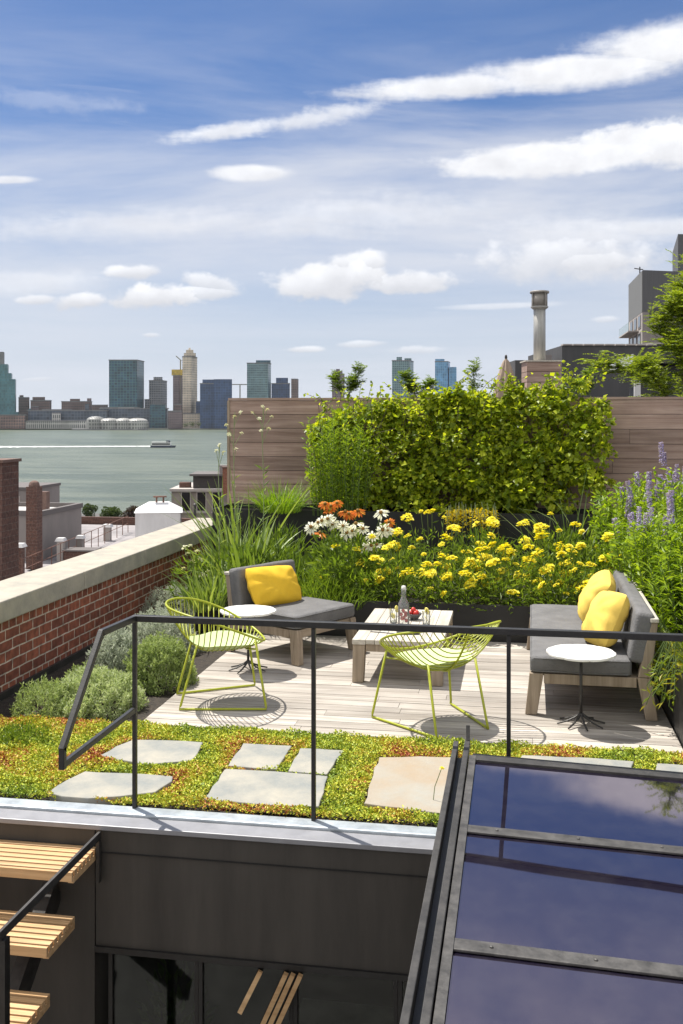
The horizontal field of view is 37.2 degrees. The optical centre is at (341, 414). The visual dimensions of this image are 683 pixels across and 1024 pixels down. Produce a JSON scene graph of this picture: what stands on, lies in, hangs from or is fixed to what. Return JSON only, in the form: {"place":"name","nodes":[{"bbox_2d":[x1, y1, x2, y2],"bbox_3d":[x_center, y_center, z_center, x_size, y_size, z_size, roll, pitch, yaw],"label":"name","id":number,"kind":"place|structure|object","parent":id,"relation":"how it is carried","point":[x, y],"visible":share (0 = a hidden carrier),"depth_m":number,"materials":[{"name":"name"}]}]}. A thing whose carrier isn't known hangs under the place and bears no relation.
{"place":"outdoors","nodes":[
{"label":"outdoors","id":0,"kind":"place"},
{"bbox_2d":[81,513,125,516],"bbox_3d":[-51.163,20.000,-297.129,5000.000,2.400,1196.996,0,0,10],"label":"city ground","id":1,"kind":"structure","parent":0,"point":[96,514],"depth_m":191.97,"materials":[{"name":"concrete"}]},
{"bbox_2d":[19,482,60,502],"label":"stucco building","id":2,"kind":"structure","parent":1,"relation":"on","point":[53,489],"depth_m":60.71,"materials":[{"name":"grey"}]},
{"bbox_2d":[19,491,82,560],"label":"stucco building","id":3,"kind":"structure","parent":1,"relation":"on","point":[61,519],"depth_m":51.76,"materials":[{"name":"grey"}]},
{"bbox_2d":[25,516,191,572],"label":"neighbour building","id":4,"kind":"structure","parent":1,"relation":"on","point":[89,523],"depth_m":63.07,"materials":[{"name":"paint"}]},
{"bbox_2d":[0,458,21,580],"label":"chimney stack","id":5,"kind":"object","parent":4,"relation":"on","point":[9,517],"visible":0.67,"depth_m":23.88,"materials":[{"name":"brown brick"}]},
{"bbox_2d":[26,480,41,568],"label":"chimney stack","id":6,"kind":"object","parent":4,"relation":"on","point":[34,516],"visible":0.98,"depth_m":46.75,"materials":[{"name":"brown brick"}]},
{"bbox_2d":[134,496,182,537],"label":"roof bulkhead","id":7,"kind":"object","parent":4,"relation":"on","point":[150,517],"visible":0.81,"depth_m":45.88,"materials":[{"name":"white paint"}]},
{"bbox_2d":[0,430,226,512],"bbox_3d":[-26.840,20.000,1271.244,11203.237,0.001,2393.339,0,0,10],"label":"river water","id":8,"kind":"structure","parent":0,"point":[122,478],"depth_m":446.60,"materials":[{"name":"liquid"}]},
{"bbox_2d":[0,428,226,429],"bbox_3d":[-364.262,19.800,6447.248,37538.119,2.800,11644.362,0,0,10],"label":"shore ground","id":9,"kind":"structure","parent":0,"point":[148,429],"depth_m":1391.21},
{"bbox_2d":[0,352,18,414],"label":"skyscraper","id":10,"kind":"structure","parent":9,"relation":"on","point":[7,394],"depth_m":1401.50,"materials":[{"name":"teal glass"}]},
{"bbox_2d":[25,420,85,428],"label":"arcade building","id":11,"kind":"structure","parent":9,"relation":"on","point":[55,424],"depth_m":1374.00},
{"bbox_2d":[27,404,108,419],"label":"office building","id":12,"kind":"structure","parent":9,"relation":"on","point":[66,414],"depth_m":1410.00,"materials":[{"name":"grey glass"}]},
{"bbox_2d":[72,416,148,429],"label":"domed pavilion","id":13,"kind":"structure","parent":9,"relation":"on","point":[96,423],"depth_m":1340.06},
{"bbox_2d":[109,360,144,407],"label":"glass tower","id":14,"kind":"structure","parent":9,"relation":"on","point":[126,383],"depth_m":1440.00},
{"bbox_2d":[99,407,168,427],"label":"office building","id":15,"kind":"structure","parent":9,"relation":"on","point":[126,412],"depth_m":1425.00,"materials":[{"name":"grey glass"}]},
{"bbox_2d":[149,377,166,407],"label":"apartment tower","id":16,"kind":"structure","parent":0,"point":[157,390],"depth_m":1480.00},
{"bbox_2d":[135,959,217,1023],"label":"potted plant","id":17,"kind":"object","parent":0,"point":[158,997],"visible":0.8,"depth_m":6.01,"materials":[{"name":"green plant"}]},
{"bbox_2d":[182,348,196,427],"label":"stone tower","id":18,"kind":"structure","parent":0,"point":[189,378],"depth_m":1455.00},
{"bbox_2d":[170,465,226,517],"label":"stone building","id":19,"kind":"structure","parent":0,"point":[198,487],"depth_m":95.00,"materials":[{"name":"paint"}]},
{"bbox_2d":[200,379,231,427],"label":"glass tower","id":20,"kind":"structure","parent":0,"point":[215,394],"depth_m":1394.00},
{"bbox_2d":[247,360,270,400],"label":"glass tower","id":21,"kind":"structure","parent":0,"point":[258,378],"depth_m":1480.00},
{"bbox_2d":[0,604,682,826],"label":"terrace roof","id":22,"kind":"structure","parent":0,"point":[204,660],"depth_m":7.13,"materials":[{"name":"soil"}]},
{"bbox_2d":[0,717,53,749],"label":"santolina shrub","id":23,"kind":"object","parent":22,"relation":"on","point":[28,728],"visible":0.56,"depth_m":6.81,"materials":[{"name":"green plant"}]},
{"bbox_2d":[9,674,72,718],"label":"santolina shrub","id":24,"kind":"object","parent":22,"relation":"on","point":[37,693],"visible":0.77,"depth_m":7.44,"materials":[{"name":"green plant"}]},
{"bbox_2d":[43,665,148,720],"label":"santolina shrub","id":25,"kind":"object","parent":22,"relation":"on","point":[114,683],"visible":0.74,"depth_m":7.51,"materials":[{"name":"green plant"}]},
{"bbox_2d":[0,518,211,700],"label":"brick parapet","id":26,"kind":"structure","parent":22,"relation":"on","point":[55,616],"depth_m":9.37,"materials":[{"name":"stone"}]},
{"bbox_2d":[48,771,172,804],"bbox_3d":[-1.340,2.190,5.943,0.643,0.050,0.426,0,0,10],"label":"stepping stone","id":27,"kind":"object","parent":22,"relation":"on","point":[85,787],"visible":0.79,"depth_m":5.92,"materials":[{"name":"stone"}]},
{"bbox_2d":[85,626,146,678],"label":"lavender shrub","id":28,"kind":"object","parent":22,"relation":"on","point":[111,655],"visible":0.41,"depth_m":8.45,"materials":[{"name":"green plant"}]},
{"bbox_2d":[100,740,202,770],"bbox_3d":[-1.216,2.190,6.544,0.606,0.050,0.473,0,0,10],"label":"stepping stone","id":29,"kind":"object","parent":22,"relation":"on","point":[162,751],"visible":0.6,"depth_m":6.54,"materials":[{"name":"stone"}]},
{"bbox_2d":[122,629,198,695],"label":"santolina shrub","id":30,"kind":"object","parent":22,"relation":"on","point":[153,653],"visible":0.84,"depth_m":8.17,"materials":[{"name":"green plant"}]},
{"bbox_2d":[126,600,203,659],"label":"lavender shrub","id":31,"kind":"object","parent":22,"relation":"on","point":[168,628],"visible":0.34,"depth_m":9.37,"materials":[{"name":"green plant"}]},
{"bbox_2d":[140,581,194,627],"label":"lavender shrub","id":32,"kind":"object","parent":22,"relation":"on","point":[160,598],"visible":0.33,"depth_m":10.76,"materials":[{"name":"green plant"}]},
{"bbox_2d":[228,743,291,771],"bbox_3d":[-0.522,2.190,6.460,0.335,0.050,0.452,0,0,10],"label":"stepping stone","id":33,"kind":"object","parent":22,"relation":"on","point":[250,756],"visible":0.69,"depth_m":6.44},
{"bbox_2d":[204,769,327,814],"bbox_3d":[-0.421,2.190,5.914,0.681,0.050,0.527,0,0,10],"label":"stepping stone","id":34,"kind":"object","parent":22,"relation":"on","point":[240,787],"visible":0.7,"depth_m":5.89,"materials":[{"name":"stone"}]},
{"bbox_2d":[288,748,342,776],"bbox_3d":[-0.164,2.190,6.370,0.288,0.050,0.453,0,0,10],"label":"stepping stone","id":35,"kind":"object","parent":22,"relation":"on","point":[326,759],"visible":0.66,"depth_m":6.35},
{"bbox_2d":[0,712,682,826],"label":"sedum","id":36,"kind":"object","parent":22,"relation":"on","point":[16,756],"visible":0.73,"depth_m":6.44,"materials":[{"name":"green plant"}]},
{"bbox_2d":[195,577,581,642],"bbox_3d":[0.758,2.020,10.768,4.280,0.360,1.620,0,0,10],"label":"planter box","id":37,"kind":"object","parent":22,"relation":"on","point":[468,615],"visible":0.16,"depth_m":9.89,"materials":[{"name":"black metal"}]},
{"bbox_2d":[161,544,220,602],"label":"white umbel plant","id":38,"kind":"object","parent":37,"relation":"in","point":[179,570],"visible":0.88,"depth_m":10.59,"materials":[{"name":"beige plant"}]},
{"bbox_2d":[160,564,227,612],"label":"sword leaf plant","id":39,"kind":"object","parent":37,"relation":"on","point":[199,591],"visible":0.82,"depth_m":9.98,"materials":[{"name":"green plant"}]},
{"bbox_2d":[188,540,275,593],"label":"leafy plant","id":40,"kind":"object","parent":37,"relation":"in","point":[229,549],"visible":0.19,"depth_m":10.79,"materials":[{"name":"green plant"}]},
{"bbox_2d":[162,464,314,558],"bbox_3d":[-1.314,1.246,11.835,1.952,1.367,1.874,0,0,28],"label":"sword leaf plant","id":41,"kind":"object","parent":37,"relation":"in","point":[214,539],"visible":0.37,"depth_m":11.82,"materials":[{"name":"green plant"}]},
{"bbox_2d":[176,516,303,578],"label":"sword leaf plant","id":42,"kind":"object","parent":37,"relation":"on","point":[236,554],"visible":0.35,"depth_m":10.77,"materials":[{"name":"green plant"}]},
{"bbox_2d":[242,536,309,587],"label":"leafy plant","id":43,"kind":"object","parent":37,"relation":"on","point":[279,550],"visible":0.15,"depth_m":10.73,"materials":[{"name":"green plant"}]},
{"bbox_2d":[296,561,368,599],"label":"grass clump","id":44,"kind":"object","parent":37,"relation":"on","point":[302,586],"visible":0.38,"depth_m":10.23,"materials":[{"name":"green plant"}]},
{"bbox_2d":[302,543,388,600],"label":"yellow perennial","id":45,"kind":"object","parent":37,"relation":"in","point":[346,575],"visible":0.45,"depth_m":10.45,"materials":[{"name":"green plant"}]},
{"bbox_2d":[302,572,391,610],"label":"grass clump","id":46,"kind":"object","parent":37,"relation":"on","point":[349,598],"visible":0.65,"depth_m":10.07,"materials":[{"name":"green plant"}]},
{"bbox_2d":[307,500,395,566],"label":"orange coneflower","id":47,"kind":"object","parent":37,"relation":"on","point":[326,508],"visible":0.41,"depth_m":11.39,"materials":[{"name":"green plant"}]},
{"bbox_2d":[304,509,400,600],"bbox_3d":[0.111,1.468,10.588,1.064,0.977,1.063,0,0,10],"label":"white coneflower","id":48,"kind":"object","parent":37,"relation":"on","point":[368,546],"visible":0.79,"depth_m":10.49,"materials":[{"name":"beige plant"}]},
{"bbox_2d":[348,534,446,607],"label":"yellow perennial","id":49,"kind":"object","parent":37,"relation":"in","point":[379,579],"visible":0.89,"depth_m":10.27,"materials":[{"name":"green plant"}]},
{"bbox_2d":[385,508,472,601],"bbox_3d":[0.963,1.444,10.732,1.061,0.948,1.070,0,0,10],"label":"yellow perennial","id":50,"kind":"object","parent":37,"relation":"in","point":[410,517],"visible":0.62,"depth_m":10.68,"materials":[{"name":"green plant"}]},
{"bbox_2d":[404,541,507,610],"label":"yellow perennial","id":51,"kind":"object","parent":37,"relation":"in","point":[446,595],"visible":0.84,"depth_m":10.13,"materials":[{"name":"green plant"}]},
{"bbox_2d":[441,516,536,601],"bbox_3d":[1.550,1.505,10.758,1.056,0.883,1.072,0,0,10],"label":"yellow perennial","id":52,"kind":"object","parent":37,"relation":"in","point":[490,523],"visible":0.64,"depth_m":10.71,"materials":[{"name":"green plant"}]},
{"bbox_2d":[457,541,554,613],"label":"yellow perennial","id":53,"kind":"object","parent":37,"relation":"in","point":[490,563],"visible":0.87,"depth_m":10.10,"materials":[{"name":"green plant"}]},
{"bbox_2d":[493,512,588,603],"bbox_3d":[2.064,1.475,10.535,1.108,0.894,1.056,0,0,-25],"label":"yellow perennial","id":54,"kind":"object","parent":37,"relation":"in","point":[538,527],"visible":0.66,"depth_m":10.44,"materials":[{"name":"green plant"}]},
{"bbox_2d":[506,548,597,605],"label":"yellow perennial","id":55,"kind":"object","parent":37,"relation":"in","point":[575,592],"visible":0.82,"depth_m":9.94,"materials":[{"name":"green plant"}]},
{"bbox_2d":[548,532,626,604],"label":"yellow perennial","id":56,"kind":"object","parent":37,"relation":"in","point":[598,556],"visible":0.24,"depth_m":10.22,"materials":[{"name":"green plant"}]},
{"bbox_2d":[364,756,450,820],"bbox_3d":[0.485,2.190,6.002,0.645,0.050,0.920,0,0,10],"label":"stepping stone","id":57,"kind":"object","parent":22,"relation":"on","point":[399,782],"visible":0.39,"depth_m":5.97,"materials":[{"name":"stone"}]},
{"bbox_2d":[212,503,604,570],"bbox_3d":[0.835,1.710,13.215,4.960,0.980,0.830,0,0,10],"label":"planter box","id":58,"kind":"object","parent":22,"relation":"on","point":[306,514],"visible":0.19,"depth_m":12.80,"materials":[{"name":"black metal"}]},
{"bbox_2d":[232,476,319,513],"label":"grass clump","id":59,"kind":"object","parent":58,"relation":"on","point":[290,501],"visible":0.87,"depth_m":12.84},
{"bbox_2d":[300,404,377,516],"bbox_3d":[-0.016,0.568,12.934,1.044,1.426,0.733,0,0,10],"label":"upright shrub","id":60,"kind":"object","parent":58,"relation":"on","point":[325,453],"visible":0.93,"depth_m":12.85,"materials":[{"name":"green plant"}]},
{"bbox_2d":[303,360,618,522],"bbox_3d":[1.469,0.346,13.103,4.069,2.130,1.132,0,0,10],"label":"climbing vine","id":61,"kind":"object","parent":58,"relation":"in","point":[404,427],"visible":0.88,"depth_m":13.05,"materials":[{"name":"green plant"}]},
{"bbox_2d":[444,502,500,537],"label":"trailing plant","id":62,"kind":"object","parent":58,"relation":"in","point":[456,513],"visible":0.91,"depth_m":12.44,"materials":[{"name":"yellow plant"}]},
{"bbox_2d":[142,633,682,755],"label":"deck floor","id":63,"kind":"structure","parent":22,"relation":"on","point":[344,702],"depth_m":7.76,"materials":[{"name":"grey wood"}]},
{"bbox_2d":[165,597,266,709],"bbox_3d":[-0.966,1.808,7.791,0.767,0.757,0.906,0,0,-12],"label":"wire chair","id":64,"kind":"object","parent":63,"relation":"on","point":[223,640],"visible":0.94,"depth_m":7.83,"materials":[{"name":"paint"}]},
{"bbox_2d":[220,605,275,673],"bbox_3d":[-0.801,1.929,8.723,0.474,0.513,0.474,0,0,-19],"label":"side table","id":65,"kind":"object","parent":63,"relation":"on","point":[247,611],"visible":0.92,"depth_m":8.69,"materials":[{"name":"metal"}]},
{"bbox_2d":[224,560,356,665],"bbox_3d":[-0.464,1.802,9.468,0.942,0.772,0.849,0,0,40],"label":"garden lounge chair","id":66,"kind":"object","parent":63,"relation":"on","point":[307,608],"visible":0.53,"depth_m":9.34,"materials":[{"name":"fabric"}]},
{"bbox_2d":[245,565,301,605],"bbox_3d":[-0.633,1.598,9.532,0.218,0.380,0.627,-34,-25,35],"label":"cushion","id":67,"kind":"object","parent":66,"relation":"on","point":[272,585],"visible":0.99,"depth_m":9.41,"materials":[{"name":"yellow fabric"}]},
{"bbox_2d":[352,608,452,685],"bbox_3d":[0.566,2.011,8.913,0.740,0.354,1.360,0,0,10],"label":"coffee table","id":68,"kind":"object","parent":63,"relation":"on","point":[363,641],"visible":0.67,"depth_m":8.35,"materials":[{"name":"grey wood"}]},
{"bbox_2d":[371,620,500,737],"bbox_3d":[0.692,1.808,7.205,0.906,0.757,0.767,0,0,-29],"label":"wire chair","id":69,"kind":"object","parent":63,"relation":"on","point":[446,659],"visible":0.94,"depth_m":7.11,"materials":[{"name":"paint"}]},
{"bbox_2d":[546,644,615,730],"bbox_3d":[1.694,1.929,7.187,0.474,0.513,0.474,0,0,-2],"label":"side table","id":70,"kind":"object","parent":63,"relation":"on","point":[580,653],"visible":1,"depth_m":7.18,"materials":[{"name":"metal"}]},
{"bbox_2d":[525,570,658,720],"bbox_3d":[2.002,1.802,8.392,0.942,0.772,2.149,0,0,11],"label":"sofa","id":71,"kind":"object","parent":63,"relation":"on","point":[621,669],"visible":0.66,"depth_m":7.41,"materials":[{"name":"fabric"}]},
{"bbox_2d":[578,570,615,621],"bbox_3d":[2.177,1.553,8.666,0.239,0.437,0.456,30,14,7],"label":"cushion","id":72,"kind":"object","parent":71,"relation":"on","point":[600,581],"visible":0.65,"depth_m":8.53,"materials":[{"name":"yellow fabric"}]},
{"bbox_2d":[581,591,629,646],"bbox_3d":[2.016,1.553,7.760,0.260,0.437,0.456,26,-8,-3],"label":"cushion","id":73,"kind":"object","parent":71,"relation":"on","point":[608,610],"visible":0.88,"depth_m":7.59,"materials":[{"name":"yellow fabric"}]},
{"bbox_2d":[227,397,682,516],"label":"board fence","id":74,"kind":"object","parent":22,"relation":"on","point":[642,428],"visible":0.2,"depth_m":13.86,"materials":[{"name":"brown wood"}]},
{"bbox_2d":[521,755,633,767],"bbox_3d":[1.379,2.190,6.152,0.816,0.050,0.595,0,0,10],"label":"stepping stone","id":75,"kind":"object","parent":22,"relation":"on","point":[609,762],"visible":0.21,"depth_m":6.37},
{"bbox_2d":[609,549,682,746],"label":"planter box","id":76,"kind":"object","parent":22,"relation":"on","point":[675,716],"depth_m":7.08,"materials":[{"name":"black metal"}]},
{"bbox_2d":[587,471,682,570],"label":"hyssop bush","id":77,"kind":"object","parent":76,"relation":"on","point":[630,499],"visible":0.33,"depth_m":10.45,"materials":[{"name":"green plant"}]},
{"bbox_2d":[603,491,682,618],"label":"hyssop bush","id":78,"kind":"object","parent":76,"relation":"on","point":[613,545],"visible":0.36,"depth_m":9.23,"materials":[{"name":"green plant"}]},
{"bbox_2d":[610,441,681,530],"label":"hyssop bush","id":79,"kind":"object","parent":76,"relation":"on","point":[638,474],"visible":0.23,"depth_m":10.87,"materials":[{"name":"green plant"}]},
{"bbox_2d":[610,490,682,633],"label":"hyssop bush","id":80,"kind":"object","parent":76,"relation":"on","point":[637,573],"visible":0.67,"depth_m":8.48,"materials":[{"name":"green plant"}]},
{"bbox_2d":[637,615,682,710],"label":"trailing plant","id":81,"kind":"object","parent":76,"relation":"in","point":[676,648],"visible":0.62,"depth_m":7.06,"materials":[{"name":"green plant"}]},
{"bbox_2d":[638,545,682,633],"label":"upright shrub","id":82,"kind":"object","parent":76,"relation":"in","point":[663,605],"visible":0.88,"depth_m":8.07,"materials":[{"name":"green plant"}]},
{"bbox_2d":[652,467,682,549],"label":"hyssop bush","id":83,"kind":"object","parent":76,"relation":"on","point":[679,498],"visible":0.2,"depth_m":9.70,"materials":[{"name":"green plant"}]},
{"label":"planting bed ground","id":84,"kind":"structure","parent":22,"relation":"on","visible":0},
{"bbox_2d":[250,523,313,566],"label":"leafy plant","id":85,"kind":"object","parent":84,"relation":"on","point":[288,536],"visible":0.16,"depth_m":11.86,"materials":[{"name":"green plant"}]},
{"bbox_2d":[355,524,433,584],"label":"leafy plant","id":86,"kind":"object","parent":84,"relation":"on","point":[389,539],"visible":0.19,"depth_m":11.63,"materials":[{"name":"green plant"}]},
{"bbox_2d":[441,524,519,582],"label":"leafy plant","id":87,"kind":"object","parent":84,"relation":"on","point":[481,535],"visible":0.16,"depth_m":11.62,"materials":[{"name":"green plant"}]},
{"bbox_2d":[478,468,616,570],"bbox_3d":[2.889,1.240,12.116,3.054,1.412,3.072,0,0,7],"label":"grass clump","id":88,"kind":"object","parent":84,"relation":"on","point":[593,541],"visible":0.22,"depth_m":12.01,"materials":[{"name":"green plant"}]},
{"bbox_2d":[523,523,598,583],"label":"leafy plant","id":89,"kind":"object","parent":84,"relation":"on","point":[572,537],"visible":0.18,"depth_m":11.28,"materials":[{"name":"green plant"}]},
{"bbox_2d":[0,0,682,411],"label":"sky","id":90,"kind":"structure","parent":0,"point":[313,189],"materials":[{"name":"blue"}]},
{"bbox_2d":[327,361,366,397],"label":"fence sprig","id":91,"kind":"object","parent":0,"point":[352,383],"visible":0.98,"depth_m":14.57,"materials":[{"name":"green plant"}]},
{"bbox_2d":[392,357,413,397],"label":"apartment tower","id":92,"kind":"structure","parent":0,"point":[398,363],"depth_m":1500.00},
{"bbox_2d":[395,367,438,396],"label":"fence sprig","id":93,"kind":"object","parent":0,"point":[406,377],"visible":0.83,"depth_m":14.56,"materials":[{"name":"green plant"}]},
{"bbox_2d":[435,359,455,393],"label":"glass tower","id":94,"kind":"structure","parent":0,"point":[445,374],"depth_m":1500.00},
{"bbox_2d":[399,725,682,1023],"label":"glass skylight","id":95,"kind":"object","parent":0,"point":[553,893],"visible":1,"depth_m":3.66,"materials":[{"name":"glass"}]},
{"bbox_2d":[520,290,561,396],"bbox_3d":[3.933,-1.344,20.010,0.730,2.201,0.640,0,0,0],"label":"metal flue","id":96,"kind":"object","parent":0,"point":[538,365],"visible":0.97,"depth_m":19.86,"materials":[{"name":"silver metal"}]},
{"bbox_2d":[510,344,656,396],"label":"dark building","id":97,"kind":"structure","parent":0,"point":[572,353],"depth_m":33.00,"materials":[{"name":"concrete"}]},
{"bbox_2d":[575,249,682,399],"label":"honey locust tree","id":98,"kind":"object","parent":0,"point":[675,340],"visible":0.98,"depth_m":15.01,"materials":[{"name":"green plant"}]},
{"bbox_2d":[610,354,682,399],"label":"roof pavilion","id":99,"kind":"structure","parent":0,"point":[637,390],"depth_m":23.58,"materials":[{"name":"concrete"}]},
{"bbox_2d":[619,234,682,353],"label":"modern building","id":100,"kind":"structure","parent":0,"point":[643,293],"depth_m":46.36,"materials":[{"name":"paint"}]},
{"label":"courtyard floor","id":101,"kind":"structure","parent":0,"visible":0},
{"bbox_2d":[0,831,100,1023],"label":"stair handrail","id":102,"kind":"object","parent":101,"relation":"on","point":[37,897],"visible":1,"depth_m":4.57,"materials":[{"name":"metal"}]},
{"bbox_2d":[0,823,431,1023],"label":"courtyard wall","id":103,"kind":"structure","parent":101,"relation":"on","point":[226,920],"depth_m":5.40,"materials":[{"name":"brown metal"}]},
{"bbox_2d":[0,839,95,1023],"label":"timber staircase","id":104,"kind":"structure","parent":103,"relation":"attached to","point":[43,930],"depth_m":5.16,"materials":[{"name":"brown wood"}]},
{"bbox_2d":[108,953,197,1023],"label":"glass door","id":105,"kind":"structure","parent":103,"relation":"in","point":[111,957],"depth_m":5.48,"materials":[{"name":"black paint"}]},
{"bbox_2d":[198,962,292,1023],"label":"glass door","id":106,"kind":"structure","parent":103,"relation":"in","point":[201,965],"depth_m":5.40,"materials":[{"name":"black paint"}]},
{"bbox_2d":[293,971,397,1023],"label":"glass door","id":107,"kind":"structure","parent":103,"relation":"in","point":[296,996],"depth_m":5.31,"materials":[{"name":"black paint"}]},
{"bbox_2d":[299,998,393,1023],"bbox_3d":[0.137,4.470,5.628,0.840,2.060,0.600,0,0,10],"label":"indoor table","id":108,"kind":"object","parent":103,"relation":"in","point":[314,1011],"visible":0.8,"depth_m":5.84,"materials":[{"name":"stone"}]},
{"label":"terrace edge slab","id":109,"kind":"structure","parent":0,"visible":0},
{"bbox_2d":[0,797,436,854],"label":"roof edge flashing","id":110,"kind":"object","parent":109,"relation":"on","point":[322,833],"depth_m":5.44,"materials":[{"name":"metal"}]},
{"bbox_2d":[58,614,682,820],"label":"guard railing","id":111,"kind":"object","parent":110,"relation":"on","point":[65,760],"visible":0.93,"depth_m":5.39,"materials":[{"name":"metal"}]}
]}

